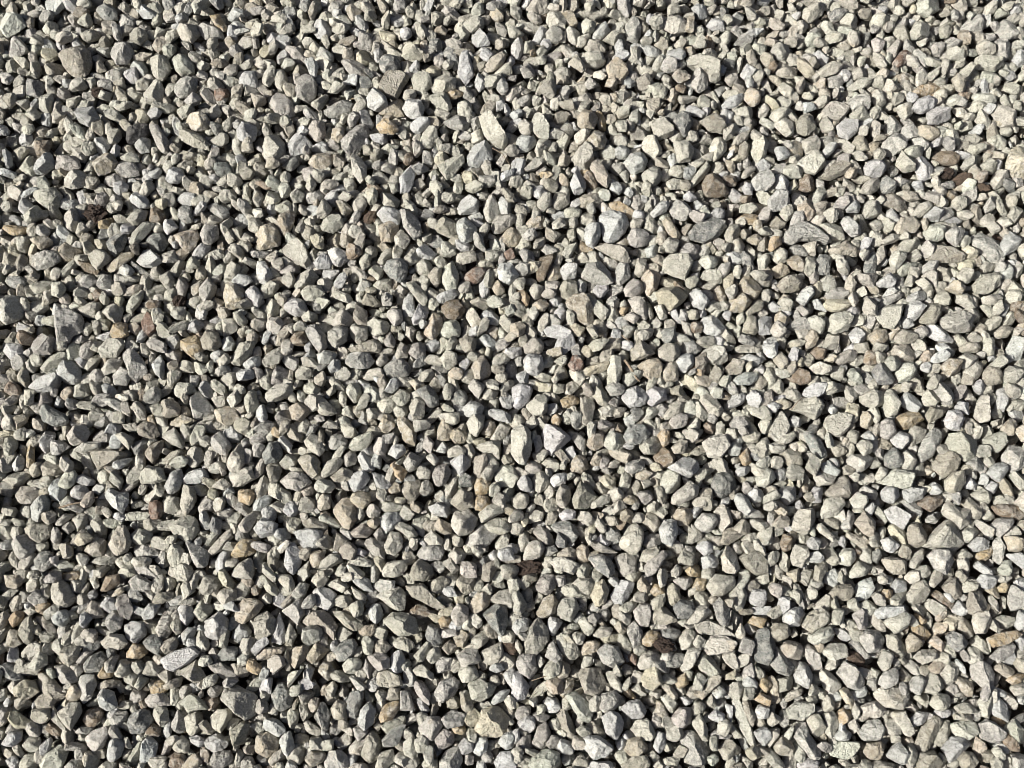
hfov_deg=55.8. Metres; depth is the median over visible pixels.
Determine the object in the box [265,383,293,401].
gravel stone
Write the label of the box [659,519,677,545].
gravel stone
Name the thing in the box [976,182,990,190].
stone
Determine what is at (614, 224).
gravel stone
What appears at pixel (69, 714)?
gravel stone
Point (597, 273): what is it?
gravel stone
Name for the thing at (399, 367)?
gravel stone
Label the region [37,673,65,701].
gravel stone
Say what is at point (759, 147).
gravel stone
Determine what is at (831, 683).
gravel stone
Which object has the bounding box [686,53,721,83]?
gravel stone
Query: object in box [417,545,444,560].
gravel stone
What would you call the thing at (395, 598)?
gravel stone
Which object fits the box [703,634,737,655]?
gravel stone
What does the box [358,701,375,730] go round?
gravel stone
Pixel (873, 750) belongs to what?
gravel stone
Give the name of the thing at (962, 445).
gravel stone
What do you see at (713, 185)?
gravel stone
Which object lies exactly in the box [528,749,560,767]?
gravel stone
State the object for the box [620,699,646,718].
gravel stone
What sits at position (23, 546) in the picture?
gravel stone
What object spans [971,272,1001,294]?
gravel stone
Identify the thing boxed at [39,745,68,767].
gravel stone
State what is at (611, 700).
gravel stone
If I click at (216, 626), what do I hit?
gravel stone
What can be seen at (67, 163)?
gravel stone
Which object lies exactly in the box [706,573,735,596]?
gravel stone
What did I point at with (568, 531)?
gravel stone
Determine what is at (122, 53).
gravel stone
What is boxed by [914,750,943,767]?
gravel stone
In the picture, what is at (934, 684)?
gravel stone
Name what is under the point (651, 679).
gravel stone
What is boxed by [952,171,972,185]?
stone
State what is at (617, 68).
gravel stone
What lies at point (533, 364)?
gravel stone
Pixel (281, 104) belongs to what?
gravel stone
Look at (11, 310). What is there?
gravel stone
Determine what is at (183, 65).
gravel stone
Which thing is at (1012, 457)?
gravel stone
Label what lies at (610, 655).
gravel stone
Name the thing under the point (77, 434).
gravel stone
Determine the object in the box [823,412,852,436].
gravel stone
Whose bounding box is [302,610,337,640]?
gravel stone
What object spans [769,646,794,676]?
gravel stone
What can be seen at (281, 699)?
gravel stone
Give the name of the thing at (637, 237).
gravel stone
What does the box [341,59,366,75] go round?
gravel stone
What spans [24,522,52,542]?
gravel stone
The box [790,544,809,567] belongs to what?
gravel stone
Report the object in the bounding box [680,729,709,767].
gravel stone
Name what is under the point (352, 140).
gravel stone
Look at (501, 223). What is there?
gravel stone
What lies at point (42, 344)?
gravel stone
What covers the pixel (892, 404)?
gravel stone
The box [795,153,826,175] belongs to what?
gravel stone
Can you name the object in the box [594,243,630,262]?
gravel stone
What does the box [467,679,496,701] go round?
gravel stone
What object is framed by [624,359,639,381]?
twig
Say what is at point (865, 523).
gravel stone
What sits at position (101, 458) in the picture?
gravel stone
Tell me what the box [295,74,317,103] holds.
gravel stone
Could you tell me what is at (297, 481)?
gravel stone
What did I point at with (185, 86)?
gravel stone
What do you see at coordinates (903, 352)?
gravel stone
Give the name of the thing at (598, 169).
gravel stone
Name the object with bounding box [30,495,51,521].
gravel stone
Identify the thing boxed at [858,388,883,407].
gravel stone
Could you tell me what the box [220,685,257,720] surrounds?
gravel stone
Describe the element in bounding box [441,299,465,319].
gravel stone
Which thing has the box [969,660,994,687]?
gravel stone
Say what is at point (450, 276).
gravel stone
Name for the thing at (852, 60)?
gravel
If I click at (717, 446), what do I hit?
gravel stone
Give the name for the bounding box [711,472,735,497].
gravel stone
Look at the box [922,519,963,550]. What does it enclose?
gravel stone
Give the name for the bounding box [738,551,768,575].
gravel stone
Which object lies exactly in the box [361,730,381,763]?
gravel stone
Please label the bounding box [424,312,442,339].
gravel stone
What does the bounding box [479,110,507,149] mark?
gravel stone
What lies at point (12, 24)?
gravel stone
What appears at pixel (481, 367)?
gravel stone
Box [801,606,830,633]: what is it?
gravel stone
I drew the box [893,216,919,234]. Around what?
gravel stone
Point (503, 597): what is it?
gravel stone
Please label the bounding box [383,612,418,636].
gravel stone
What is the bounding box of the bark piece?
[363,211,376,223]
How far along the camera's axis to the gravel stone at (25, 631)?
1.84 m
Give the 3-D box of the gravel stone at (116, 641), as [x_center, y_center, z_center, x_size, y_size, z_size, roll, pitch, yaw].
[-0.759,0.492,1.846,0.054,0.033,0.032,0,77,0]
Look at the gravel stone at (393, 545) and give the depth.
1.88 m
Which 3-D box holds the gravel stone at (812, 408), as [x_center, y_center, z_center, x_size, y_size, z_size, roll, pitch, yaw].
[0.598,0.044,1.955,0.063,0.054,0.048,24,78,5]
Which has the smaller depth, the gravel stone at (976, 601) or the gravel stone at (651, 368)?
the gravel stone at (976, 601)
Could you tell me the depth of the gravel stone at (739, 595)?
1.86 m
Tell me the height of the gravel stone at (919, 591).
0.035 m
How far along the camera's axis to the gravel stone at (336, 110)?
2.09 m
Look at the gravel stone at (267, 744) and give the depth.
1.80 m
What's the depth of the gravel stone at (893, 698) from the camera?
1.81 m
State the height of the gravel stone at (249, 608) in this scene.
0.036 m
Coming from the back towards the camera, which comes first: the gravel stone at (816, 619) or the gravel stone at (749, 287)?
the gravel stone at (749, 287)
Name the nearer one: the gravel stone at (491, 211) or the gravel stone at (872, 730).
the gravel stone at (872, 730)
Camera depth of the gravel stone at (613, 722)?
1.79 m
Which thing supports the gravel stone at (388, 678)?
on the gravel at (852, 60)
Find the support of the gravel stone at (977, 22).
on the gravel at (852, 60)
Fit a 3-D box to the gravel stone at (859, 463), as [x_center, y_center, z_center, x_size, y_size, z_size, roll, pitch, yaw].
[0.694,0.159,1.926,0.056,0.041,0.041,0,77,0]
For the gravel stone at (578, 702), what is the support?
on the gravel at (852, 60)
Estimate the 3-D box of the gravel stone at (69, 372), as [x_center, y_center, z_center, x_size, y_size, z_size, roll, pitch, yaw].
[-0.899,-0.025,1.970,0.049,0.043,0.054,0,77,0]
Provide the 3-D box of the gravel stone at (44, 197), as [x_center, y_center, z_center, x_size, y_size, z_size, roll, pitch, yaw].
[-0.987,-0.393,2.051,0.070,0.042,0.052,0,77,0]
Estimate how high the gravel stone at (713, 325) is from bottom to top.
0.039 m
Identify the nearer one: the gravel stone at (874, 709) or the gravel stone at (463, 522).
the gravel stone at (874, 709)
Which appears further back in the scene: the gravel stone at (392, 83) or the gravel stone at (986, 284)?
the gravel stone at (392, 83)
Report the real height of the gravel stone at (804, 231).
0.046 m
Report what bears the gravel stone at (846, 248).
on the gravel at (852, 60)
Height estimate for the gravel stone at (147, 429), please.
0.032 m
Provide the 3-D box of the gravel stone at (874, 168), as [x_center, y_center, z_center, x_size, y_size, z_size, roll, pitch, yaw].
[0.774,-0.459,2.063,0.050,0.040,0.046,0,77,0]
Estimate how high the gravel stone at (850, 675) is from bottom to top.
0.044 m
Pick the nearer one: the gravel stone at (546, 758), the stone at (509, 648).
the gravel stone at (546, 758)
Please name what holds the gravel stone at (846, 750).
on the gravel at (852, 60)
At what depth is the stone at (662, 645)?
1.84 m
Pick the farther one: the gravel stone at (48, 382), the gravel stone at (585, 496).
the gravel stone at (48, 382)
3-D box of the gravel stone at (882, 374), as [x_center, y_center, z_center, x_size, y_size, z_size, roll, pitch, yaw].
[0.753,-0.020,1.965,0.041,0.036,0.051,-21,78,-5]
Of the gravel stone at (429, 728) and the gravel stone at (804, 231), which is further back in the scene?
the gravel stone at (804, 231)
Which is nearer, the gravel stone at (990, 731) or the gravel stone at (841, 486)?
the gravel stone at (990, 731)
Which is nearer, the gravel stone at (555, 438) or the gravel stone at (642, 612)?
the gravel stone at (642, 612)
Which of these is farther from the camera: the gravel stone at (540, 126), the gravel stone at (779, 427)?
the gravel stone at (540, 126)
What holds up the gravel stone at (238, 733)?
on the gravel at (852, 60)
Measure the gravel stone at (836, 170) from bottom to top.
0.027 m
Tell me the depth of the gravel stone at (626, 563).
1.88 m
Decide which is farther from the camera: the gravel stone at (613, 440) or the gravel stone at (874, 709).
the gravel stone at (613, 440)
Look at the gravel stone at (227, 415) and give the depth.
1.94 m
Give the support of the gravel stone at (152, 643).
on the gravel at (852, 60)
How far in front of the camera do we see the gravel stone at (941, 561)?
1.86 m
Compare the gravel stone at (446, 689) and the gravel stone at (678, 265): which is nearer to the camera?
the gravel stone at (446, 689)
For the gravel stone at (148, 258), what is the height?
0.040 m
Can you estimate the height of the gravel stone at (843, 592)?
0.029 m
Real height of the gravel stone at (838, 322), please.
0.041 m
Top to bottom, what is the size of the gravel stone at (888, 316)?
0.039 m
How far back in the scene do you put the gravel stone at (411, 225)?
2.02 m
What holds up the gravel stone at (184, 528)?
on the gravel at (852, 60)
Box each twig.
[58,496,97,508]
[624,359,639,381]
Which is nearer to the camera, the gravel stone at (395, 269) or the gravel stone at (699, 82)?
the gravel stone at (395, 269)
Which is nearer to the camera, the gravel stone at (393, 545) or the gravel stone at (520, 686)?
the gravel stone at (520, 686)
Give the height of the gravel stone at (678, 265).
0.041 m
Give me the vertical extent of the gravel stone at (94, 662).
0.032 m
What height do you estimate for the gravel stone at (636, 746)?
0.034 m
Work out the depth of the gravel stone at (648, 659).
1.83 m
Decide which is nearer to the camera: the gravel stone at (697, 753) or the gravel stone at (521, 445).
the gravel stone at (697, 753)
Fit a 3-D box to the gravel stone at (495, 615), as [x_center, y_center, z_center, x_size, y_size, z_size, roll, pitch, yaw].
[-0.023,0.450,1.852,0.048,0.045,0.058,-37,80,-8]
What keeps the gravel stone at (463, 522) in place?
on the gravel at (852, 60)
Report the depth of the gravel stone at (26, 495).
1.90 m
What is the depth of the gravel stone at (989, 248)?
2.02 m
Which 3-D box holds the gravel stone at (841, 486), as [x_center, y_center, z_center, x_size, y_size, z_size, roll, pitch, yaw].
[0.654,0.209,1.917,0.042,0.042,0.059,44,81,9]
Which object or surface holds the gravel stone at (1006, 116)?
on the gravel at (852, 60)
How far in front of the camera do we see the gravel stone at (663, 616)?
1.85 m
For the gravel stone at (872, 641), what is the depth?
1.84 m
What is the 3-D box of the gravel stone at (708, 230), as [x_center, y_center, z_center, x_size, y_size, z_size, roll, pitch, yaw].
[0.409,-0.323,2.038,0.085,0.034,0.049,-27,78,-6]
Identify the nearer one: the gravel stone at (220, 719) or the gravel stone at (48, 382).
the gravel stone at (220, 719)
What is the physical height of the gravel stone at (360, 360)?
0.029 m
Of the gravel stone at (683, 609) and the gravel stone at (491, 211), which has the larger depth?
the gravel stone at (491, 211)
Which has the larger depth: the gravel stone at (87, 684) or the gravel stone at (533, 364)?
the gravel stone at (533, 364)
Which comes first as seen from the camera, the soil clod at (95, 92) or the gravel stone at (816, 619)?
the gravel stone at (816, 619)
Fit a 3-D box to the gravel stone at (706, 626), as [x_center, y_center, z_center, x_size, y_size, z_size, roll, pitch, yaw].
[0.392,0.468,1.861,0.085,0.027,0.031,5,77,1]
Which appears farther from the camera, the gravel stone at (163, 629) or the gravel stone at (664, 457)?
the gravel stone at (664, 457)
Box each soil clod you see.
[82,204,108,224]
[90,87,107,98]
[171,295,185,306]
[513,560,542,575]
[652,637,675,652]
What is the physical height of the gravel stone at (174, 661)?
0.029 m
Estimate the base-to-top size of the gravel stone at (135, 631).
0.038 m
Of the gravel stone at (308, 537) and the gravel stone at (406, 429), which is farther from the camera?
the gravel stone at (406, 429)
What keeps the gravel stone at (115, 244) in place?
on the gravel at (852, 60)
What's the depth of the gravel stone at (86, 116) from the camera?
2.07 m
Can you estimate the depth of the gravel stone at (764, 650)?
1.83 m
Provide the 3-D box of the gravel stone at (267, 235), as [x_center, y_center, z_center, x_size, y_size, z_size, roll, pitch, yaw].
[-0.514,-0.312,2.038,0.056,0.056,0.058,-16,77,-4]
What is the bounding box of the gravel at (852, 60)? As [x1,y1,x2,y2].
[0,0,1023,767]
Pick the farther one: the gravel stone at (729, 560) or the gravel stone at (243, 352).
the gravel stone at (243, 352)
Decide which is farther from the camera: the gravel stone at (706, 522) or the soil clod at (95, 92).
the soil clod at (95, 92)
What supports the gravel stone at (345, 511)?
on the gravel at (852, 60)
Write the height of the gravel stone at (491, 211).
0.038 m
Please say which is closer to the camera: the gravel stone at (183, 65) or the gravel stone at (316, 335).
the gravel stone at (316, 335)
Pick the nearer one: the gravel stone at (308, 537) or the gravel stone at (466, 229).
the gravel stone at (308, 537)
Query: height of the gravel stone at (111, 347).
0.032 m
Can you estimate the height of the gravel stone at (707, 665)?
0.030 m
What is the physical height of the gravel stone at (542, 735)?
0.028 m
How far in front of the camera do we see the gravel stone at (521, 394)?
1.95 m
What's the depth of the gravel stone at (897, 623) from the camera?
1.84 m
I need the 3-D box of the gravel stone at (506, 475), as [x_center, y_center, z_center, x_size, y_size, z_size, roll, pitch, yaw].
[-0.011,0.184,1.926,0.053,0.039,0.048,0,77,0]
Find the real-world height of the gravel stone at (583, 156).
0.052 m
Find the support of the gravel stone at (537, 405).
on the gravel at (852, 60)
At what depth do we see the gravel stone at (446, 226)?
2.02 m
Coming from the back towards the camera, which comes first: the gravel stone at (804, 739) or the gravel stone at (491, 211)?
the gravel stone at (491, 211)
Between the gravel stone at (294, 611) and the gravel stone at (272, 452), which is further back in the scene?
the gravel stone at (272, 452)
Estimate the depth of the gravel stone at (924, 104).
2.08 m
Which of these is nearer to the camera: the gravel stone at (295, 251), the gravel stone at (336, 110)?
the gravel stone at (295, 251)
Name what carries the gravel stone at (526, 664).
on the gravel at (852, 60)
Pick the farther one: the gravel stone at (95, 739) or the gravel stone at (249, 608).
the gravel stone at (249, 608)
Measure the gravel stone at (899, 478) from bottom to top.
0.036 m
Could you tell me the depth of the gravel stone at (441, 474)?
1.90 m
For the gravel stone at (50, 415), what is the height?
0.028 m
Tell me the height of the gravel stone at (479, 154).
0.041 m
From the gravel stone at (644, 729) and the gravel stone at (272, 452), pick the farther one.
the gravel stone at (272, 452)
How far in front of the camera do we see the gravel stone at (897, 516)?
1.89 m
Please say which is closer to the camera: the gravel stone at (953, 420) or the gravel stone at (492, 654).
the gravel stone at (492, 654)
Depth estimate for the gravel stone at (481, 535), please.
1.89 m
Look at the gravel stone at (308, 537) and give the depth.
1.88 m
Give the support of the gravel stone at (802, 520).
on the gravel at (852, 60)
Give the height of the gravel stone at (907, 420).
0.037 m
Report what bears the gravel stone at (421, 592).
on the gravel at (852, 60)
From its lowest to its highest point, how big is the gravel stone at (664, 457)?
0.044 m
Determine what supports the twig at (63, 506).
on the gravel at (852, 60)
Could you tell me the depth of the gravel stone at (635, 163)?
2.06 m
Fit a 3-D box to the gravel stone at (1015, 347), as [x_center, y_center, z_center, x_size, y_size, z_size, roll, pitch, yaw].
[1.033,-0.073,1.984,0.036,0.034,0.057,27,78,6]
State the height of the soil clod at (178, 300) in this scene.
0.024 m
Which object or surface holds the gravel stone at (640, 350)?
on the gravel at (852, 60)
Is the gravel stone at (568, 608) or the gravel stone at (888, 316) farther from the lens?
the gravel stone at (888, 316)
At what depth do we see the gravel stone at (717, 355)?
1.97 m
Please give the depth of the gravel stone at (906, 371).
1.96 m
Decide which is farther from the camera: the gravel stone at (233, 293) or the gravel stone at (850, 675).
the gravel stone at (233, 293)
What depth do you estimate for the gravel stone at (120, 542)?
1.87 m
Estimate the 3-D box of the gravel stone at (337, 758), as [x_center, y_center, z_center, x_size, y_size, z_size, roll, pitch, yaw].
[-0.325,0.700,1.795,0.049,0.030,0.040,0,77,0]
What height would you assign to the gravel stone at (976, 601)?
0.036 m
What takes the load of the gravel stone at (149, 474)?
on the gravel at (852, 60)
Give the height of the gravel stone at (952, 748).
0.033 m
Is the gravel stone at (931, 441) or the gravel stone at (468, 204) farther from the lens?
the gravel stone at (468, 204)
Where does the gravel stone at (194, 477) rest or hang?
on the gravel at (852, 60)
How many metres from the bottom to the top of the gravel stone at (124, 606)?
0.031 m
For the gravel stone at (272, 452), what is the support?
on the gravel at (852, 60)
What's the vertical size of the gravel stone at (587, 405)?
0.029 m
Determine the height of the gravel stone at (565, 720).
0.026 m
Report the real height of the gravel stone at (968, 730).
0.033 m
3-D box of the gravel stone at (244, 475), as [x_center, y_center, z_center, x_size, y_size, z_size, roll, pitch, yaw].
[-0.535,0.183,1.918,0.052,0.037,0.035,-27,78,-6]
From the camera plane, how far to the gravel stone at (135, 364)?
1.96 m
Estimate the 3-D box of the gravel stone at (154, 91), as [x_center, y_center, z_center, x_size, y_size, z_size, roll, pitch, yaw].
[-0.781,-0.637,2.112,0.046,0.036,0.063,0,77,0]
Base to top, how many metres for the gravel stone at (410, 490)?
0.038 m
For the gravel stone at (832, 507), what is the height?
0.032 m
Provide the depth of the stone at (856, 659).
1.84 m
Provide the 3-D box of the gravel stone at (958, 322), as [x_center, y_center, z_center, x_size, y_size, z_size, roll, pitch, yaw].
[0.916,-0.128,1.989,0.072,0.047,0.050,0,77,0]
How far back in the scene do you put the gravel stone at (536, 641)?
1.84 m
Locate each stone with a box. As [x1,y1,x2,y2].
[0,12,26,37]
[0,295,24,324]
[11,534,36,559]
[15,486,39,503]
[18,615,34,644]
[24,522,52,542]
[28,372,61,392]
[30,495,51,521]
[31,250,61,270]
[31,333,55,355]
[32,187,62,208]
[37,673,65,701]
[39,403,68,426]
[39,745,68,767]
[48,478,66,501]
[51,579,75,607]
[54,307,83,343]
[55,155,80,170]
[56,359,81,384]
[57,702,81,730]
[58,644,80,666]
[59,45,92,77]
[66,424,89,445]
[74,106,99,126]
[77,674,96,703]
[83,651,107,672]
[85,726,108,751]
[90,449,127,468]
[92,153,118,175]
[98,338,124,357]
[100,633,127,649]
[105,488,128,513]
[106,233,127,256]
[108,525,131,555]
[110,42,134,64]
[115,593,133,619]
[122,348,147,382]
[124,621,146,643]
[126,123,149,144]
[127,709,153,733]
[136,249,162,267]
[137,420,159,438]
[139,465,166,483]
[143,79,163,104]
[143,634,162,655]
[145,232,168,253]
[150,54,170,81]
[155,610,173,637]
[160,646,199,671]
[168,516,200,541]
[171,53,195,76]
[174,76,197,98]
[179,128,209,150]
[180,335,204,359]
[180,659,206,682]
[182,468,208,484]
[189,391,213,420]
[204,611,228,639]
[204,733,229,752]
[210,708,231,732]
[214,406,239,425]
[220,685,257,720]
[223,281,244,310]
[229,466,254,486]
[229,720,249,746]
[230,538,255,560]
[231,341,255,365]
[234,598,263,623]
[253,611,276,639]
[254,731,279,757]
[255,223,280,250]
[262,133,286,167]
[262,441,282,463]
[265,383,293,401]
[269,93,294,118]
[271,682,293,711]
[280,472,311,491]
[282,237,310,268]
[282,597,304,624]
[284,542,301,574]
[293,528,323,550]
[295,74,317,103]
[297,453,320,479]
[301,625,322,646]
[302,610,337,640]
[305,324,327,352]
[312,587,336,610]
[324,100,353,118]
[324,749,349,767]
[333,497,356,529]
[333,639,357,661]
[340,124,369,156]
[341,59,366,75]
[345,352,374,368]
[346,690,363,719]
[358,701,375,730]
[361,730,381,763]
[376,586,405,610]
[376,669,402,687]
[379,70,408,99]
[383,358,411,377]
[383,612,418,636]
[384,258,407,282]
[384,531,402,555]
[396,416,416,446]
[400,208,421,239]
[401,479,421,503]
[405,583,446,608]
[409,559,433,581]
[416,385,438,407]
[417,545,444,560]
[418,716,442,740]
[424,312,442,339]
[432,464,450,486]
[434,676,459,702]
[435,216,456,237]
[437,154,464,179]
[439,320,460,338]
[439,746,462,767]
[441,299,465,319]
[442,262,458,290]
[451,509,477,535]
[456,217,477,242]
[457,50,473,85]
[457,194,479,214]
[465,524,497,547]
[466,140,492,168]
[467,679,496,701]
[471,355,491,381]
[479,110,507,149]
[480,642,503,665]
[483,193,499,222]
[483,603,508,636]
[484,517,511,534]
[490,589,513,608]
[491,213,515,233]
[493,464,519,487]
[497,262,519,284]
[502,642,516,654]
[510,424,531,464]
[511,671,529,701]
[512,383,532,408]
[515,653,537,678]
[523,353,544,375]
[524,618,549,655]
[526,394,547,416]
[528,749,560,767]
[531,112,549,138]
[532,722,550,749]
[541,423,571,455]
[546,11,566,29]
[551,521,578,543]
[556,630,579,659]
[556,708,575,740]
[557,597,579,621]
[565,293,593,325]
[565,691,593,722]
[572,481,597,508]
[573,141,594,169]
[577,109,597,130]
[578,667,606,695]
[580,51,605,68]
[580,396,594,425]
[581,261,612,284]
[582,735,613,759]
[590,159,611,187]
[590,579,608,606]
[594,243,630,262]
[597,210,628,242]
[597,643,624,667]
[599,690,621,712]
[601,710,623,739]
[604,430,624,450]
[606,57,628,83]
[610,580,634,604]
[614,553,636,576]
[619,523,643,554]
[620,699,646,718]
[621,386,647,407]
[622,152,647,174]
[623,424,650,444]
[624,736,647,756]
[627,228,649,247]
[630,339,654,361]
[630,718,655,741]
[633,603,651,626]
[637,358,662,379]
[637,650,660,669]
[641,667,663,690]
[650,607,677,624]
[653,447,675,468]
[655,286,687,311]
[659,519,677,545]
[660,469,680,493]
[662,253,692,279]
[667,457,698,477]
[671,480,698,504]
[673,111,692,136]
[673,599,694,618]
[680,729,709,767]
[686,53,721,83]
[687,217,726,243]
[691,67,707,93]
[694,512,717,532]
[694,618,735,636]
[697,651,721,676]
[700,315,725,335]
[701,173,728,197]
[701,344,727,365]
[702,434,730,458]
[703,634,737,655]
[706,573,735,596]
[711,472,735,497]
[712,597,730,627]
[713,504,732,531]
[720,545,739,573]
[728,582,747,611]
[732,697,755,745]
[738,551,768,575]
[739,276,761,299]
[751,135,768,163]
[751,169,775,190]
[753,627,775,665]
[767,188,789,211]
[768,411,789,441]
[769,623,790,641]
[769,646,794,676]
[776,274,802,292]
[781,220,831,244]
[786,701,814,720]
[789,396,824,419]
[790,508,815,534]
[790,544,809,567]
[793,721,820,759]
[794,114,815,135]
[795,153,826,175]
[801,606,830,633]
[818,160,852,180]
[819,668,840,693]
[820,497,845,518]
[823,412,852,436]
[824,475,851,498]
[826,311,853,333]
[828,240,859,256]
[828,584,854,600]
[829,741,859,759]
[836,661,864,689]
[846,454,873,472]
[847,650,864,666]
[854,511,875,536]
[857,719,885,740]
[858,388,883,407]
[860,628,884,652]
[860,700,886,718]
[863,159,886,177]
[863,741,884,759]
[871,363,894,384]
[873,687,909,709]
[875,304,903,328]
[876,468,915,489]
[881,133,908,156]
[883,389,901,417]
[883,505,911,529]
[883,611,911,633]
[890,343,914,361]
[892,361,916,382]
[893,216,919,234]
[895,411,923,429]
[906,522,927,547]
[906,579,930,605]
[911,95,937,114]
[914,156,933,181]
[914,715,942,753]
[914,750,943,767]
[918,427,941,462]
[919,303,941,324]
[922,223,946,241]
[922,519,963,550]
[922,672,944,694]
[925,245,965,262]
[926,548,953,574]
[932,451,960,477]
[939,310,973,333]
[940,167,954,179]
[940,736,970,762]
[941,500,970,529]
[943,409,964,430]
[944,431,976,461]
[944,470,965,492]
[950,720,979,740]
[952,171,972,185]
[960,13,985,32]
[966,590,987,614]
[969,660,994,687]
[970,232,1004,262]
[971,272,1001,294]
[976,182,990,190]
[977,718,1006,742]
[979,431,1008,452]
[986,630,1022,647]
[990,105,1017,127]
[1001,445,1023,472]
[1004,146,1023,179]
[1005,336,1023,360]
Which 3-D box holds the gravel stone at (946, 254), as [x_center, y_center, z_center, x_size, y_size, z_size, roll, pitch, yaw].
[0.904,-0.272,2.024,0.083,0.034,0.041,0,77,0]
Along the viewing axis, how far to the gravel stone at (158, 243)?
2.03 m
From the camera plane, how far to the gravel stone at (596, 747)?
1.78 m
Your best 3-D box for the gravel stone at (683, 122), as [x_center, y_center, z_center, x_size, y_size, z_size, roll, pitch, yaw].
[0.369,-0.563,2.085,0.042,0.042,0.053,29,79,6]
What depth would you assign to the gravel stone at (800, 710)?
1.81 m
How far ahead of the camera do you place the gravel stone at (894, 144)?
2.07 m
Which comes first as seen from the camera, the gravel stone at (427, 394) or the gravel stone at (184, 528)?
the gravel stone at (184, 528)
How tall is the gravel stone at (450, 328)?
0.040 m
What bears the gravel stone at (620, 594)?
on the gravel at (852, 60)
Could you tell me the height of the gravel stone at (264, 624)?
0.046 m
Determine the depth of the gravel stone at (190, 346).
1.97 m
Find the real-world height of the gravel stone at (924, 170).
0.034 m
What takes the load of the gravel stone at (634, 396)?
on the gravel at (852, 60)
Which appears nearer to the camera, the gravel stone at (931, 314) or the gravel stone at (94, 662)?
the gravel stone at (94, 662)
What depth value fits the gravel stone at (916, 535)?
1.88 m
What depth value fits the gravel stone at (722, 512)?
1.89 m
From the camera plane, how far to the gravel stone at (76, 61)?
2.10 m
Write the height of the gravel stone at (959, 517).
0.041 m
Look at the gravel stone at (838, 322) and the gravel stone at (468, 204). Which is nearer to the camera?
the gravel stone at (838, 322)
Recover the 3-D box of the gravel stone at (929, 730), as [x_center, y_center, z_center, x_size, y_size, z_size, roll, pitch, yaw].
[0.778,0.657,1.811,0.033,0.028,0.088,34,79,7]
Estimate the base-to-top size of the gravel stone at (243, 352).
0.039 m
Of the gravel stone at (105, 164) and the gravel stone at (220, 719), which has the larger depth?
the gravel stone at (105, 164)
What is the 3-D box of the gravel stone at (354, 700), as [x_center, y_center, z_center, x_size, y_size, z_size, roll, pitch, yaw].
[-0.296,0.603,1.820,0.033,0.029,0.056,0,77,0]
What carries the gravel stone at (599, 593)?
on the gravel at (852, 60)
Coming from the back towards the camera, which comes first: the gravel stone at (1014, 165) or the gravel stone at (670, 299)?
the gravel stone at (1014, 165)
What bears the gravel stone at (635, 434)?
on the gravel at (852, 60)
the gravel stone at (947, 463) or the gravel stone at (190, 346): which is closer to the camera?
the gravel stone at (947, 463)
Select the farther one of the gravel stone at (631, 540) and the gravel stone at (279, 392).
the gravel stone at (279, 392)
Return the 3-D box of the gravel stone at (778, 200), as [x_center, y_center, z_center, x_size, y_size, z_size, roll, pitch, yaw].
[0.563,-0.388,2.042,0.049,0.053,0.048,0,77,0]
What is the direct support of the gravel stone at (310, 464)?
on the gravel at (852, 60)
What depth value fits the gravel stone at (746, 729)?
1.81 m
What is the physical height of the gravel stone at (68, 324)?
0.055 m
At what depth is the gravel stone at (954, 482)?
1.90 m
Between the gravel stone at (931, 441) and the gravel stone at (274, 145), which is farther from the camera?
the gravel stone at (274, 145)
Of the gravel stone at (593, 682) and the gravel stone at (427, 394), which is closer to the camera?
the gravel stone at (593, 682)
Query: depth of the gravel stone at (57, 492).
1.91 m
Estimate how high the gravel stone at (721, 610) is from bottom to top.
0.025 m
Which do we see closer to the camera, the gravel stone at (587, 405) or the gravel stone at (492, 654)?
the gravel stone at (492, 654)
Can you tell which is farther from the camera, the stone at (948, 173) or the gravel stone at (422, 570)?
the stone at (948, 173)
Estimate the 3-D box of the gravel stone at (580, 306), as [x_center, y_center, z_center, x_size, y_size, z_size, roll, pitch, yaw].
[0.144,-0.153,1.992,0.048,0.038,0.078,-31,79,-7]
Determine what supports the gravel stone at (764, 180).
on the gravel at (852, 60)
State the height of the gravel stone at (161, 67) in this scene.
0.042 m
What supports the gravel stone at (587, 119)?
on the gravel at (852, 60)
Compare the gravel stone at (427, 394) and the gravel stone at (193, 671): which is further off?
the gravel stone at (427, 394)
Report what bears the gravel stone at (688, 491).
on the gravel at (852, 60)
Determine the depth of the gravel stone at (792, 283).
2.00 m
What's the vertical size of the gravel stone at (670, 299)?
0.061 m
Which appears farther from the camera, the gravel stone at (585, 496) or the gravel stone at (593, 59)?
the gravel stone at (593, 59)
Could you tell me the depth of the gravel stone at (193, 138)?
2.06 m
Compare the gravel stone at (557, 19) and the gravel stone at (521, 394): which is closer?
the gravel stone at (521, 394)
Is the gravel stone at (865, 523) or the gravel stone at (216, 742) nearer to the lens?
the gravel stone at (216, 742)

